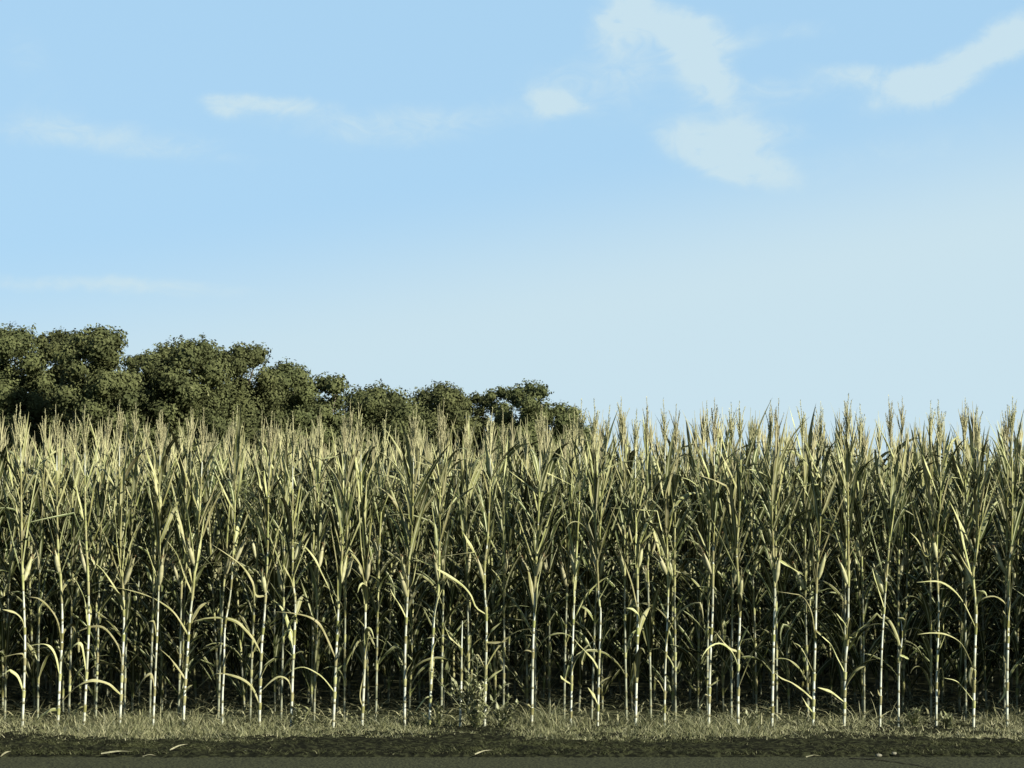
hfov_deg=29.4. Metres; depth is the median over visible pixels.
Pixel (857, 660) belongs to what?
corn plant
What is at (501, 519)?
corn plant
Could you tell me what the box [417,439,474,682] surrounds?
corn plant
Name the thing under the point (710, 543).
corn plant
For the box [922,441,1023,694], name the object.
corn plant
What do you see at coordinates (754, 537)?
corn plant
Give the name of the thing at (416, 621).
corn plant
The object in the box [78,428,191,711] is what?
corn plant
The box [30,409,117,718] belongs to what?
corn plant
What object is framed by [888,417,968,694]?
corn plant
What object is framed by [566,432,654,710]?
corn plant
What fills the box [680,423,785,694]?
corn plant
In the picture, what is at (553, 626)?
corn plant
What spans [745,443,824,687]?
corn plant
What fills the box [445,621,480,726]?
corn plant
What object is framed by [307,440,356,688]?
corn plant
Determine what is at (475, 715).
weed plant
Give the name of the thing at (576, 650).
corn plant
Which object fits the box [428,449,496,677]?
corn plant
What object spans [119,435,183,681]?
corn plant
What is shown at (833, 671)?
corn plant
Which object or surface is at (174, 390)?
tree
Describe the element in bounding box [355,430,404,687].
corn plant
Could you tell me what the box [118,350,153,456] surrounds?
tree
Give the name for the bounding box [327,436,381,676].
corn plant
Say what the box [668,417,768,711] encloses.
corn plant
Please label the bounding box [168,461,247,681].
corn plant
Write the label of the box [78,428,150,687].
corn plant
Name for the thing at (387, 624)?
corn plant
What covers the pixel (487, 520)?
corn plant
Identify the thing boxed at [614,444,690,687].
corn plant
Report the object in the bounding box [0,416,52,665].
corn plant
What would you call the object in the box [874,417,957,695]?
corn plant
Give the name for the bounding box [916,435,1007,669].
corn plant
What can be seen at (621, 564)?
corn plant
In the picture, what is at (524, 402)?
tree
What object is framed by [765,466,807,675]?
corn plant
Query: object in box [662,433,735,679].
corn plant
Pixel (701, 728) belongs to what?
verge grass
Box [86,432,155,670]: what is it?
corn plant
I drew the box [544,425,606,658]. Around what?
corn plant
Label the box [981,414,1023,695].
corn plant
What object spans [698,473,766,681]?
corn plant
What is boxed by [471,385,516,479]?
tree
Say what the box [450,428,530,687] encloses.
corn plant
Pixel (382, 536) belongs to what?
corn plant
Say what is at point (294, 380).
tree
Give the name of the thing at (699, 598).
corn plant
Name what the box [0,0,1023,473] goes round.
sky
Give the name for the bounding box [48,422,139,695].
corn plant
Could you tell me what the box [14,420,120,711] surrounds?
corn plant
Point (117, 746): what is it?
shoulder grass
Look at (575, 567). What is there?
corn plant
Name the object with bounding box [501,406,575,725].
corn plant
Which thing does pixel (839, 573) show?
corn plant
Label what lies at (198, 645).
corn plant
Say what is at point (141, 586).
corn plant
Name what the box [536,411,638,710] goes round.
corn plant
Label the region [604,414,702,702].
corn plant
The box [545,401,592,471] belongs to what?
tree
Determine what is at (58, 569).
corn plant
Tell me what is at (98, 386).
tree
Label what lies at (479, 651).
corn plant
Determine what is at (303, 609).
corn plant
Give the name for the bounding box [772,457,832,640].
corn plant
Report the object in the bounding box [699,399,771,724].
corn plant
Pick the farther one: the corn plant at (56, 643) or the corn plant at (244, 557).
the corn plant at (244, 557)
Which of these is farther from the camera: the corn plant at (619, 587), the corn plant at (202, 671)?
the corn plant at (202, 671)
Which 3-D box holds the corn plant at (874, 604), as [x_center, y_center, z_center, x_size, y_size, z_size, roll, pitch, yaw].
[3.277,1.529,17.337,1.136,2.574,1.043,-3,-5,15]
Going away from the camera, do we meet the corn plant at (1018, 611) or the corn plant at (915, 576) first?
the corn plant at (1018, 611)
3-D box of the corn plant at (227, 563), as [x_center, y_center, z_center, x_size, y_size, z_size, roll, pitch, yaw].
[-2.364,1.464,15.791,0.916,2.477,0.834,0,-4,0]
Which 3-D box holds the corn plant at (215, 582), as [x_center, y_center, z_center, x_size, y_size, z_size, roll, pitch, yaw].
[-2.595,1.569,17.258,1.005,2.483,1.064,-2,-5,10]
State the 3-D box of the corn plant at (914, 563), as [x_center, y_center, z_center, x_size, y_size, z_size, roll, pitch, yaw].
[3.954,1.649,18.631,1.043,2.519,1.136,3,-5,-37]
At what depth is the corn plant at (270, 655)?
19.41 m
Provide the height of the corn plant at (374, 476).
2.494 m
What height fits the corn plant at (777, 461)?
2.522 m
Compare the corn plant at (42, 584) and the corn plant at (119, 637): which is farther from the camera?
the corn plant at (42, 584)
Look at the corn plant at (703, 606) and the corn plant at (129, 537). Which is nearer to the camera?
the corn plant at (129, 537)
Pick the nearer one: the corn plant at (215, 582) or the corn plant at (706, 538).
the corn plant at (706, 538)
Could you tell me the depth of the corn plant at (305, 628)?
17.90 m
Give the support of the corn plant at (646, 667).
on the ground at (643, 683)
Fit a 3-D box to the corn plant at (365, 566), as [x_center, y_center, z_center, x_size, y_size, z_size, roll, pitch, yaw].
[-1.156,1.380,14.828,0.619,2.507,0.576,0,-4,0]
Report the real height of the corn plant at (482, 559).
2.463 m
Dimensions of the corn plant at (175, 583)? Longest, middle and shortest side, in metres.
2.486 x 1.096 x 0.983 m
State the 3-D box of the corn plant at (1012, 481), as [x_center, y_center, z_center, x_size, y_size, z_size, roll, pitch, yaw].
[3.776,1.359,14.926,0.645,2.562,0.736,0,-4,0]
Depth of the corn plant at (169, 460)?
18.84 m
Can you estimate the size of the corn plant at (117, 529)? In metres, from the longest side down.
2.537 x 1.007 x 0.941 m
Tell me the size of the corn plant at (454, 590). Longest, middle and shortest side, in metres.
2.544 x 1.007 x 0.941 m
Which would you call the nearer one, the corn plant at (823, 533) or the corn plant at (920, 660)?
the corn plant at (920, 660)
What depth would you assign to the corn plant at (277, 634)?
16.41 m
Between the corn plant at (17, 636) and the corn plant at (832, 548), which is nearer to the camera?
the corn plant at (17, 636)
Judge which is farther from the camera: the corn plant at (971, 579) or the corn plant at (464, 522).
the corn plant at (464, 522)
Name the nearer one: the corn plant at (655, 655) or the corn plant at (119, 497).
the corn plant at (119, 497)
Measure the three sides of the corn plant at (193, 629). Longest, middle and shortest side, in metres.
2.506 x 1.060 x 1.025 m
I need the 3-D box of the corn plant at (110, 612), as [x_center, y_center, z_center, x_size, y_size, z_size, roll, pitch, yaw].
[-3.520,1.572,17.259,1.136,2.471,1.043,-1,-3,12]
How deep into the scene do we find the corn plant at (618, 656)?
17.91 m
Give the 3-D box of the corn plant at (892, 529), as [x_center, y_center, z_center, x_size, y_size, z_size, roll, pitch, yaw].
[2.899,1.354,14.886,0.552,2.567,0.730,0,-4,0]
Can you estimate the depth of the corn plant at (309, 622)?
17.11 m
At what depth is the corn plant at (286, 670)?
19.47 m
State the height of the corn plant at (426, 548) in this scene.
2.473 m
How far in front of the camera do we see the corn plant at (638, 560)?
14.98 m
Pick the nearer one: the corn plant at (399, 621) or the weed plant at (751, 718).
the weed plant at (751, 718)
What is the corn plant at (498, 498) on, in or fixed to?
on the ground at (643, 683)
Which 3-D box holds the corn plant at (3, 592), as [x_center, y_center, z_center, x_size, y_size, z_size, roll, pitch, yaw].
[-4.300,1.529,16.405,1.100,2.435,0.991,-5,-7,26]
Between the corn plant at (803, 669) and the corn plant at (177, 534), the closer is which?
the corn plant at (177, 534)
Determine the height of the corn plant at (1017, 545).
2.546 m
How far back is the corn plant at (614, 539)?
20.22 m
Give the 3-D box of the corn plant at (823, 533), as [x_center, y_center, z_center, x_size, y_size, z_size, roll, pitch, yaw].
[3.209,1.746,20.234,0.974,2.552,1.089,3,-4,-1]
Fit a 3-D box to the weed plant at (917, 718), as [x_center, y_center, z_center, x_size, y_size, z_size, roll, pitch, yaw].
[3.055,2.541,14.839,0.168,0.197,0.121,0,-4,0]
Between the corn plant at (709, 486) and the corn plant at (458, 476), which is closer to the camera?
the corn plant at (709, 486)
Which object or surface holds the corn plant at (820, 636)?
on the ground at (643, 683)
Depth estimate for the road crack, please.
12.95 m
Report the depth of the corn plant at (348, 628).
17.82 m
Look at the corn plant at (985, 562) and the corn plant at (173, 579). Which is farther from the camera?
the corn plant at (173, 579)
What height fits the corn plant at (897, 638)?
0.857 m
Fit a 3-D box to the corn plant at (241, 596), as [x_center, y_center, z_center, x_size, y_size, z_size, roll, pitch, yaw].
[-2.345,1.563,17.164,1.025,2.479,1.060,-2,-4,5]
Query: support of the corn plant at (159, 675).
on the ground at (643, 683)
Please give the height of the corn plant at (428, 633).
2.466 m
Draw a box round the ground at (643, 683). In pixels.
[0,614,1023,723]
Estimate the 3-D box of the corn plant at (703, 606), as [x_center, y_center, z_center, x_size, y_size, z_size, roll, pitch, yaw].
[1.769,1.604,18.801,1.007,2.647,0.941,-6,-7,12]
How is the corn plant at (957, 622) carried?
on the ground at (643, 683)
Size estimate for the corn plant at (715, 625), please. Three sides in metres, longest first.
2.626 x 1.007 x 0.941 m
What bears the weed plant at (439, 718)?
on the ground at (643, 683)
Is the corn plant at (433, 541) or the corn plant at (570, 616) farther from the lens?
the corn plant at (433, 541)
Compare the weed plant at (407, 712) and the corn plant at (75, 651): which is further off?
the corn plant at (75, 651)
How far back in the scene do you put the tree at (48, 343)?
131.44 m
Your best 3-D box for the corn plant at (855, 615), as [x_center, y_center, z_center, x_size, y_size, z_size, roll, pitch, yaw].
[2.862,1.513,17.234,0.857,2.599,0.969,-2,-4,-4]
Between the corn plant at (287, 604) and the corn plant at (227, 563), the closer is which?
the corn plant at (227, 563)
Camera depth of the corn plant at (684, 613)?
19.47 m
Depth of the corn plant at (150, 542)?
20.34 m
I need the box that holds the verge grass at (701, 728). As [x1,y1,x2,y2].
[0,694,1023,743]
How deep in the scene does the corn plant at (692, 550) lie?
17.29 m
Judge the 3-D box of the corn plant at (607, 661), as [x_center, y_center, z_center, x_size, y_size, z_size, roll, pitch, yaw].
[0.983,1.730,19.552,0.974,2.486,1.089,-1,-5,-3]
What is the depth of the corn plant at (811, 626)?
16.49 m
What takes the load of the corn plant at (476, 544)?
on the ground at (643, 683)
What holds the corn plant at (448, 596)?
on the ground at (643, 683)
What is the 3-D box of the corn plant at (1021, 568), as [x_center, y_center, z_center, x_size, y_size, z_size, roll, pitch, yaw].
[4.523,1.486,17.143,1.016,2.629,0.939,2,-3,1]
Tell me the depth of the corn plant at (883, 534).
20.19 m
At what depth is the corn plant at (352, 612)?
18.68 m
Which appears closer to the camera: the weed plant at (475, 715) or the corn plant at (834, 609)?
the weed plant at (475, 715)
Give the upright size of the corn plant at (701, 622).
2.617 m
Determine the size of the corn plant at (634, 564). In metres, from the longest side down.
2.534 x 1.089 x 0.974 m
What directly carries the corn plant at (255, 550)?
on the ground at (643, 683)
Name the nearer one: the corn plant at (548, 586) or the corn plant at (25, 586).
the corn plant at (548, 586)
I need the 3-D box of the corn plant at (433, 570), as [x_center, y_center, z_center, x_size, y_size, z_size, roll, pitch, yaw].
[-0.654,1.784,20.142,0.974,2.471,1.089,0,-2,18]
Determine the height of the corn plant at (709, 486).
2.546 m
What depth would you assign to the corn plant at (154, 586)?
15.70 m
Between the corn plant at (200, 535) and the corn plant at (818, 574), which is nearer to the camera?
the corn plant at (818, 574)
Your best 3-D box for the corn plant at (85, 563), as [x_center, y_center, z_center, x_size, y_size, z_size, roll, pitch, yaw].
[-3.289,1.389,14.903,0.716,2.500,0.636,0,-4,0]
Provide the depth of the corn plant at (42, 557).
18.61 m
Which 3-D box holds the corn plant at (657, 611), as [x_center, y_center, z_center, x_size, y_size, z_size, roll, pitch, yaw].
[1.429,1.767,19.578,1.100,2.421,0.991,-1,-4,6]
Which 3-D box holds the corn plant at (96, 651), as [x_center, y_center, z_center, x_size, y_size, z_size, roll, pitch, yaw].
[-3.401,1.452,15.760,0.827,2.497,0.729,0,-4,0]
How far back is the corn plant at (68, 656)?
19.45 m
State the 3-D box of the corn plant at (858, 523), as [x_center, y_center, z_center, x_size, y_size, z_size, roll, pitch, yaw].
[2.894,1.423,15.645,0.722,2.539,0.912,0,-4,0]
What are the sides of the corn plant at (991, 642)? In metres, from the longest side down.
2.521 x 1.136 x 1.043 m
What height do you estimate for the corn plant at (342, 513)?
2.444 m
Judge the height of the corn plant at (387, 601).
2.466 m
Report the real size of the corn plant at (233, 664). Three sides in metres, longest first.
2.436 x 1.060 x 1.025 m
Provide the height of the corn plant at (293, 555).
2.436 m
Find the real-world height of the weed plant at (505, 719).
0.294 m
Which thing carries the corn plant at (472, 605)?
on the ground at (643, 683)
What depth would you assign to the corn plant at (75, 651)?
17.19 m
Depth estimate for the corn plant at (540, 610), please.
19.43 m
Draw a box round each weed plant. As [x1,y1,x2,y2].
[286,704,311,728]
[402,709,410,723]
[427,656,509,727]
[433,700,444,726]
[491,692,518,727]
[744,710,759,725]
[903,706,921,726]
[938,711,955,728]
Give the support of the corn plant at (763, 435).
on the ground at (643, 683)
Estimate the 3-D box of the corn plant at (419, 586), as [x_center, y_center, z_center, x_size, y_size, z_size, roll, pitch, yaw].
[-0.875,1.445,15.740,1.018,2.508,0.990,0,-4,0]
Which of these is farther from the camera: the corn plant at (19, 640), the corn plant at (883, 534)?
the corn plant at (883, 534)
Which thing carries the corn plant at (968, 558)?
on the ground at (643, 683)
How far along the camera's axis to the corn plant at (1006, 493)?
15.69 m
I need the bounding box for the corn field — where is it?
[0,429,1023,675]
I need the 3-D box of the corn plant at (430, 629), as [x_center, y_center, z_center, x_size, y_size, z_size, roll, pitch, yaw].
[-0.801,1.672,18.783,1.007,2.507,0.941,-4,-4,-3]
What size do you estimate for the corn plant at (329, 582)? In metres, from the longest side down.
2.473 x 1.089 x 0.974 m
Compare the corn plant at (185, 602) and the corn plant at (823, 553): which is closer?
the corn plant at (185, 602)
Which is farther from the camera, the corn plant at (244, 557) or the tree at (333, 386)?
the tree at (333, 386)
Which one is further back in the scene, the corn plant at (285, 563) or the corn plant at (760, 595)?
the corn plant at (760, 595)
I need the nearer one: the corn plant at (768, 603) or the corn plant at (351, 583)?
the corn plant at (768, 603)
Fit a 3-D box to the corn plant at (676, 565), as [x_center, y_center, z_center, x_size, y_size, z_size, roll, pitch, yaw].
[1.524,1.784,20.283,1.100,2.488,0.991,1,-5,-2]
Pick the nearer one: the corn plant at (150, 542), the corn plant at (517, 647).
the corn plant at (517, 647)
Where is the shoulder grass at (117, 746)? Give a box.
[0,738,1023,754]
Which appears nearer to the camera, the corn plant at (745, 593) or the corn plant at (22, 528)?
the corn plant at (22, 528)
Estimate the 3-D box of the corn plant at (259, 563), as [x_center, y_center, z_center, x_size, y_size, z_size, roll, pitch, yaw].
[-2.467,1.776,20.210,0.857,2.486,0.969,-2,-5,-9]
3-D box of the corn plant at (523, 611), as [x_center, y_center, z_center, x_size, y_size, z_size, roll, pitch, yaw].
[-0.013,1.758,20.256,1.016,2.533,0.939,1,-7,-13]
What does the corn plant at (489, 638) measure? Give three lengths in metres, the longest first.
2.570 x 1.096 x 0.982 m
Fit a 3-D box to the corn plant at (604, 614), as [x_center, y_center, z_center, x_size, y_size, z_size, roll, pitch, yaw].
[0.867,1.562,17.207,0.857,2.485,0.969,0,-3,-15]
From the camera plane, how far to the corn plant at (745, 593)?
17.16 m
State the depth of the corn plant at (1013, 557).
19.43 m
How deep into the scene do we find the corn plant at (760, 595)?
18.02 m
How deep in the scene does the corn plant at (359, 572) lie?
16.44 m
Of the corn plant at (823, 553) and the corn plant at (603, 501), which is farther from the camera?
the corn plant at (823, 553)
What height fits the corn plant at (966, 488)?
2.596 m
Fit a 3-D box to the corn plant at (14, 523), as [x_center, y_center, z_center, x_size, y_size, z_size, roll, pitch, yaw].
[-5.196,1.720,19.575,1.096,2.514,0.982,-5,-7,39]
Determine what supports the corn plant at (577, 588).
on the ground at (643, 683)
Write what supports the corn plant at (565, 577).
on the ground at (643, 683)
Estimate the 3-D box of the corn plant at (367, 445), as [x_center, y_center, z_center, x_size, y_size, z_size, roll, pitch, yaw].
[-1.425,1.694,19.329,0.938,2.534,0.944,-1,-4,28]
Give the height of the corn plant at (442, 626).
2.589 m
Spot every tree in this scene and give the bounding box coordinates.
[0,323,61,468]
[21,326,87,466]
[45,323,156,470]
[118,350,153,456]
[128,332,240,472]
[215,341,292,473]
[252,357,331,468]
[298,371,363,468]
[337,379,436,470]
[408,379,484,470]
[465,390,492,457]
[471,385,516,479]
[492,378,559,482]
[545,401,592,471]
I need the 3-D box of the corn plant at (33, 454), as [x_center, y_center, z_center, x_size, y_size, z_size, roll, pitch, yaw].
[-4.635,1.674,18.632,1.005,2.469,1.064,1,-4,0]
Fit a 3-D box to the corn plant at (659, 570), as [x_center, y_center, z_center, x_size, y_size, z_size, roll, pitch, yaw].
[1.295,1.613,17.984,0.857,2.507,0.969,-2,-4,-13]
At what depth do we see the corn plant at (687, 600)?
20.16 m
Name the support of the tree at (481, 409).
on the ground at (643, 683)
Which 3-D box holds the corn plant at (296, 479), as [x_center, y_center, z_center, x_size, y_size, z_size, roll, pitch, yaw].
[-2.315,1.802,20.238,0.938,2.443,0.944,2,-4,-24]
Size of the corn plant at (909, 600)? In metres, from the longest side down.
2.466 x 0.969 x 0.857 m
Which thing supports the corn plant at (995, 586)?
on the ground at (643, 683)
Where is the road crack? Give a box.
[854,758,930,767]
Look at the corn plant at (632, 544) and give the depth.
18.79 m
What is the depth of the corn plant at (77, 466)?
18.72 m
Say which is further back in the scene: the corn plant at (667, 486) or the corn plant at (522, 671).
the corn plant at (522, 671)
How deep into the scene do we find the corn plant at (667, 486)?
14.96 m
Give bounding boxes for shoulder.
[0,718,1023,757]
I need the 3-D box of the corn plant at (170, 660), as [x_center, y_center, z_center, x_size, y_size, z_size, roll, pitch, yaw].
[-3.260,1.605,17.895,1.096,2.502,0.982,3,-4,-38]
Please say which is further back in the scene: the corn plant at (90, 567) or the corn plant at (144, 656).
the corn plant at (144, 656)
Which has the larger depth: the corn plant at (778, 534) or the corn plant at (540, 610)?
the corn plant at (540, 610)
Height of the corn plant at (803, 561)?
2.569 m
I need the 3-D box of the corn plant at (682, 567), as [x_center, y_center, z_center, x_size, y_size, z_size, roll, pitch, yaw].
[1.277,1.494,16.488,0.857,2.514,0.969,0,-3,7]
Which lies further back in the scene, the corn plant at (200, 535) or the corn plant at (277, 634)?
the corn plant at (200, 535)
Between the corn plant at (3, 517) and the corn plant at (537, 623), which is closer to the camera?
the corn plant at (3, 517)
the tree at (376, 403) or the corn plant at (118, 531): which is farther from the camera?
the tree at (376, 403)
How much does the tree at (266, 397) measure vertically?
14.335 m
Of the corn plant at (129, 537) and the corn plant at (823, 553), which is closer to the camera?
the corn plant at (129, 537)
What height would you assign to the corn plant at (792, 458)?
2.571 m
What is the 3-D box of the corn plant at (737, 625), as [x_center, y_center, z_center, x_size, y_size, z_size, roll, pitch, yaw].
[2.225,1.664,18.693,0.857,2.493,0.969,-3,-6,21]
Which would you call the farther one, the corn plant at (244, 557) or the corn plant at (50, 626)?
the corn plant at (244, 557)
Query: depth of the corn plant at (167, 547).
17.17 m
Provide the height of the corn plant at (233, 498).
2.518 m
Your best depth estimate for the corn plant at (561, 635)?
19.51 m
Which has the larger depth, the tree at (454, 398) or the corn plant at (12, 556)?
the tree at (454, 398)
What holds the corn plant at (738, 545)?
on the ground at (643, 683)
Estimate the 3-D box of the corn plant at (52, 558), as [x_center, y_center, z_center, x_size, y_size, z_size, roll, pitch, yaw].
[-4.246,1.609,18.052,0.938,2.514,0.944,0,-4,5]
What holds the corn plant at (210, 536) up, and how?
on the ground at (643, 683)
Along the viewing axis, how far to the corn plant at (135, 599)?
17.98 m
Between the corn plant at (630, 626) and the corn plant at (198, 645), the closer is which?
the corn plant at (630, 626)
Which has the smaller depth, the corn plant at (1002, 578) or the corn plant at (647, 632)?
the corn plant at (647, 632)
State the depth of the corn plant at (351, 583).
19.35 m
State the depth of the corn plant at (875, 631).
17.95 m
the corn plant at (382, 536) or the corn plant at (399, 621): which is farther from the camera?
the corn plant at (382, 536)
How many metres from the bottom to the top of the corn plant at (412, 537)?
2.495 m
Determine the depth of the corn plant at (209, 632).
17.87 m
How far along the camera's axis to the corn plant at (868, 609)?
18.80 m
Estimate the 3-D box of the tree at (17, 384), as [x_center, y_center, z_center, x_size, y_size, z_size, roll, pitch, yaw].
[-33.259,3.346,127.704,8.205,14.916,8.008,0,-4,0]
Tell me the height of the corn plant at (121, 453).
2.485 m
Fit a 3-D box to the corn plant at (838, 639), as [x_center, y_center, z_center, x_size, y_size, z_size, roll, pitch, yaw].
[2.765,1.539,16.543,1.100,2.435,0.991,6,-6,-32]
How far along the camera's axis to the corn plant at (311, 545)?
16.40 m
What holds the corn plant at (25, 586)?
on the ground at (643, 683)
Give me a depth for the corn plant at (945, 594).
19.45 m
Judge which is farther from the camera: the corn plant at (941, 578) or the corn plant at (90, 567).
the corn plant at (90, 567)
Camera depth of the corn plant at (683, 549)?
18.67 m
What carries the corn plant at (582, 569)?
on the ground at (643, 683)
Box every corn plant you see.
[0,402,66,725]
[0,405,75,718]
[0,407,84,717]
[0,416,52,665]
[0,418,86,710]
[0,436,63,710]
[0,439,46,683]
[0,442,39,680]
[1,435,46,685]
[2,433,77,702]
[2,436,68,694]
[6,431,65,688]
[7,450,35,639]
[10,441,60,681]
[12,450,83,681]
[13,425,86,688]
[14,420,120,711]
[14,422,103,702]
[18,427,88,695]
[28,403,127,724]
[28,430,123,702]
[30,404,89,723]
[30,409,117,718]
[37,459,110,688]
[44,418,143,711]
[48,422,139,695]
[54,410,140,716]
[55,429,93,681]
[58,441,129,695]
[61,400,167,722]
[62,424,145,702]
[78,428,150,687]
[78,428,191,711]
[79,403,190,718]
[80,439,141,682]
[81,438,139,616]
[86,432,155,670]
[90,442,150,675]
[92,421,183,702]
[96,411,198,719]
[97,412,222,711]
[100,451,195,694]
[119,424,226,703]
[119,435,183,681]
[120,408,226,724]
[122,431,200,695]
[129,443,168,681]
[131,418,249,711]
[131,434,170,673]
[131,435,197,685]
[135,408,184,725]
[138,419,248,702]
[146,442,228,676]
[146,445,193,676]
[147,407,225,717]
[149,424,247,661]
[149,442,204,685]
[149,444,225,651]
[163,413,271,718]
[166,436,262,705]
[168,439,260,694]
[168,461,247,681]
[169,432,245,687]
[172,424,262,703]
[184,428,268,710]
[191,432,267,687]
[193,446,268,682]
[195,411,291,726]
[199,430,297,701]
[202,432,259,674]
[205,414,289,719]
[207,432,282,694]
[211,397,281,723]
[217,413,324,710]
[218,440,304,691]
[220,418,316,718]
[227,437,258,676]
[228,434,314,686]
[233,442,290,681]
[240,412,331,726]
[246,424,310,702]
[248,436,298,676]
[249,446,304,680]
[255,432,330,695]
[260,429,357,702]
[264,431,329,681]
[272,417,362,711]
[274,410,373,726]
[278,421,375,701]
[279,415,380,720]
[282,444,329,676]
[284,444,357,684]
[285,428,351,687]
[288,453,336,668]
[290,399,384,719]
[296,424,395,711]
[300,442,346,676]
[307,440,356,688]
[317,424,397,695]
[320,417,425,710]
[321,433,395,665]
[327,405,399,725]
[327,429,401,700]
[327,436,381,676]
[328,424,400,688]
[340,449,400,652]
[346,444,403,681]
[348,410,414,720]
[349,420,460,708]
[350,424,414,694]
[351,430,403,682]
[352,409,460,713]
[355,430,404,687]
[355,431,439,703]
[357,441,418,675]
[358,403,451,725]
[373,425,437,695]
[373,443,432,677]
[374,432,475,702]
[376,454,458,687]
[388,400,484,716]
[388,418,531,709]
[388,444,456,675]
[392,426,460,693]
[396,416,522,710]
[396,434,456,676]
[411,412,530,710]
[413,404,482,725]
[414,407,542,726]
[414,427,502,702]
[417,438,474,674]
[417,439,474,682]
[419,432,527,691]
[422,437,498,692]
[422,438,476,681]
[425,427,551,710]
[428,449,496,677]
[444,416,543,695]
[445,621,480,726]
[446,449,490,675]
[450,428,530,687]
[455,445,509,682]
[463,421,563,695]
[466,408,564,718]
[472,418,570,700]
[472,443,511,676]
[474,419,560,708]
[484,407,581,712]
[490,440,536,662]
[495,436,585,695]
[495,439,538,660]
[497,438,562,681]
[500,412,610,711]
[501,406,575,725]
[501,434,609,702]
[508,432,581,687]
[510,424,618,695]
[514,430,590,681]
[519,434,559,676]
[524,429,585,681]
[527,429,608,703]
[534,438,609,671]
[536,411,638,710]
[542,398,650,721]
[543,407,622,717]
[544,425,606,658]
[552,425,620,682]
[554,406,630,718]
[561,400,619,725]
[561,417,636,693]
[563,412,686,711]
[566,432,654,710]
[567,422,660,702]
[567,443,616,675]
[569,439,632,663]
[574,399,682,719]
[574,467,627,677]
[575,456,641,674]
[580,428,661,695]
[581,434,662,687]
[583,416,666,690]
[592,396,704,718]
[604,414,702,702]
[606,442,645,653]
[607,419,701,682]
[607,428,665,664]
[608,442,695,681]
[612,408,667,724]
[614,412,703,710]
[614,423,689,695]
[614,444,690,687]
[621,400,703,724]
[623,404,727,719]
[637,436,681,676]
[643,442,735,681]
[644,401,764,709]
[644,411,756,694]
[644,417,742,702]
[650,428,710,688]
[653,401,758,718]
[658,420,711,688]
[659,448,725,676]
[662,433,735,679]
[664,408,755,703]
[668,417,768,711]
[668,453,736,675]
[669,404,765,718]
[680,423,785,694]
[681,398,738,724]
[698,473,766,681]
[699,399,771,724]
[700,410,800,711]
[706,442,782,676]
[711,439,756,653]
[716,410,789,702]
[722,410,807,694]
[726,401,835,718]
[727,400,812,726]
[729,420,842,708]
[730,420,838,703]
[734,426,801,682]
[735,410,800,688]
[742,441,770,675]
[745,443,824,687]
[751,399,846,719]
[755,425,832,695]
[756,422,873,703]
[759,415,880,702]
[763,427,864,709]
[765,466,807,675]
[770,425,832,681]
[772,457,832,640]
[775,401,850,725]
[780,422,849,694]
[787,422,861,687]
[788,434,897,708]
[792,402,886,707]
[793,413,905,711]
[794,444,852,628]
[794,454,879,655]
[798,414,882,688]
[799,412,877,702]
[801,430,852,639]
[817,393,889,725]
[817,428,896,674]
[822,415,893,688]
[827,418,915,695]
[830,421,943,702]
[833,404,914,719]
[836,442,887,655]
[848,429,969,711]
[851,399,949,717]
[851,421,889,681]
[864,395,916,726]
[864,428,951,681]
[864,438,920,681]
[866,427,958,700]
[867,431,916,676]
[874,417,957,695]
[875,433,934,667]
[879,433,952,681]
[882,401,987,719]
[883,427,968,688]
[883,616,908,726]
[885,415,986,710]
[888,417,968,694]
[891,444,947,673]
[901,416,995,702]
[910,400,964,726]
[910,401,1012,710]
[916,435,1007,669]
[917,445,968,681]
[922,407,1023,726]
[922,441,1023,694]
[925,400,1014,719]
[927,402,1023,708]
[933,429,999,693]
[937,437,1001,663]
[947,436,1019,681]
[949,409,1021,703]
[950,405,1023,712]
[950,427,1023,702]
[954,410,1023,709]
[962,396,1023,726]
[969,428,1015,687]
[970,431,1023,671]
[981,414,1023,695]
[982,439,1023,688]
[984,439,1023,590]
[987,442,1023,670]
[992,450,1023,635]
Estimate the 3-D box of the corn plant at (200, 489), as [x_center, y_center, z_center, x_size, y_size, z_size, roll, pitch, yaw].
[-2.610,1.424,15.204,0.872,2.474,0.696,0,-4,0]
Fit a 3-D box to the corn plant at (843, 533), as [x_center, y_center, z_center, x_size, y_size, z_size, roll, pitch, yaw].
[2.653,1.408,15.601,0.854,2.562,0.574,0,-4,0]
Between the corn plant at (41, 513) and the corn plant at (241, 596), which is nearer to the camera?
the corn plant at (41, 513)
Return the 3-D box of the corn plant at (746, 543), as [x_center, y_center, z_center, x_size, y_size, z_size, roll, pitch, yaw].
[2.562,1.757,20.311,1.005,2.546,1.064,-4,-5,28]
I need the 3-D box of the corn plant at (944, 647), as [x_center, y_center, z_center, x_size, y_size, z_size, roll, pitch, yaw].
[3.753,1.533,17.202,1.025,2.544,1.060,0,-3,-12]
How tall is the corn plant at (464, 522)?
2.425 m
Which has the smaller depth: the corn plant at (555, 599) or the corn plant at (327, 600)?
the corn plant at (327, 600)
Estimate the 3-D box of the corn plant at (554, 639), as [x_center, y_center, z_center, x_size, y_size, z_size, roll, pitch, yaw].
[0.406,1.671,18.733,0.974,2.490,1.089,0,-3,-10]
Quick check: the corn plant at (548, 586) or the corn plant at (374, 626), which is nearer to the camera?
the corn plant at (548, 586)
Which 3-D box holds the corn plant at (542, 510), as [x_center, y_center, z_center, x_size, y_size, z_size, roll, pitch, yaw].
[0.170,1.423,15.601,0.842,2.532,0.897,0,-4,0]
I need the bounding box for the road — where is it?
[0,756,1023,767]
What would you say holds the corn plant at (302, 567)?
on the ground at (643, 683)

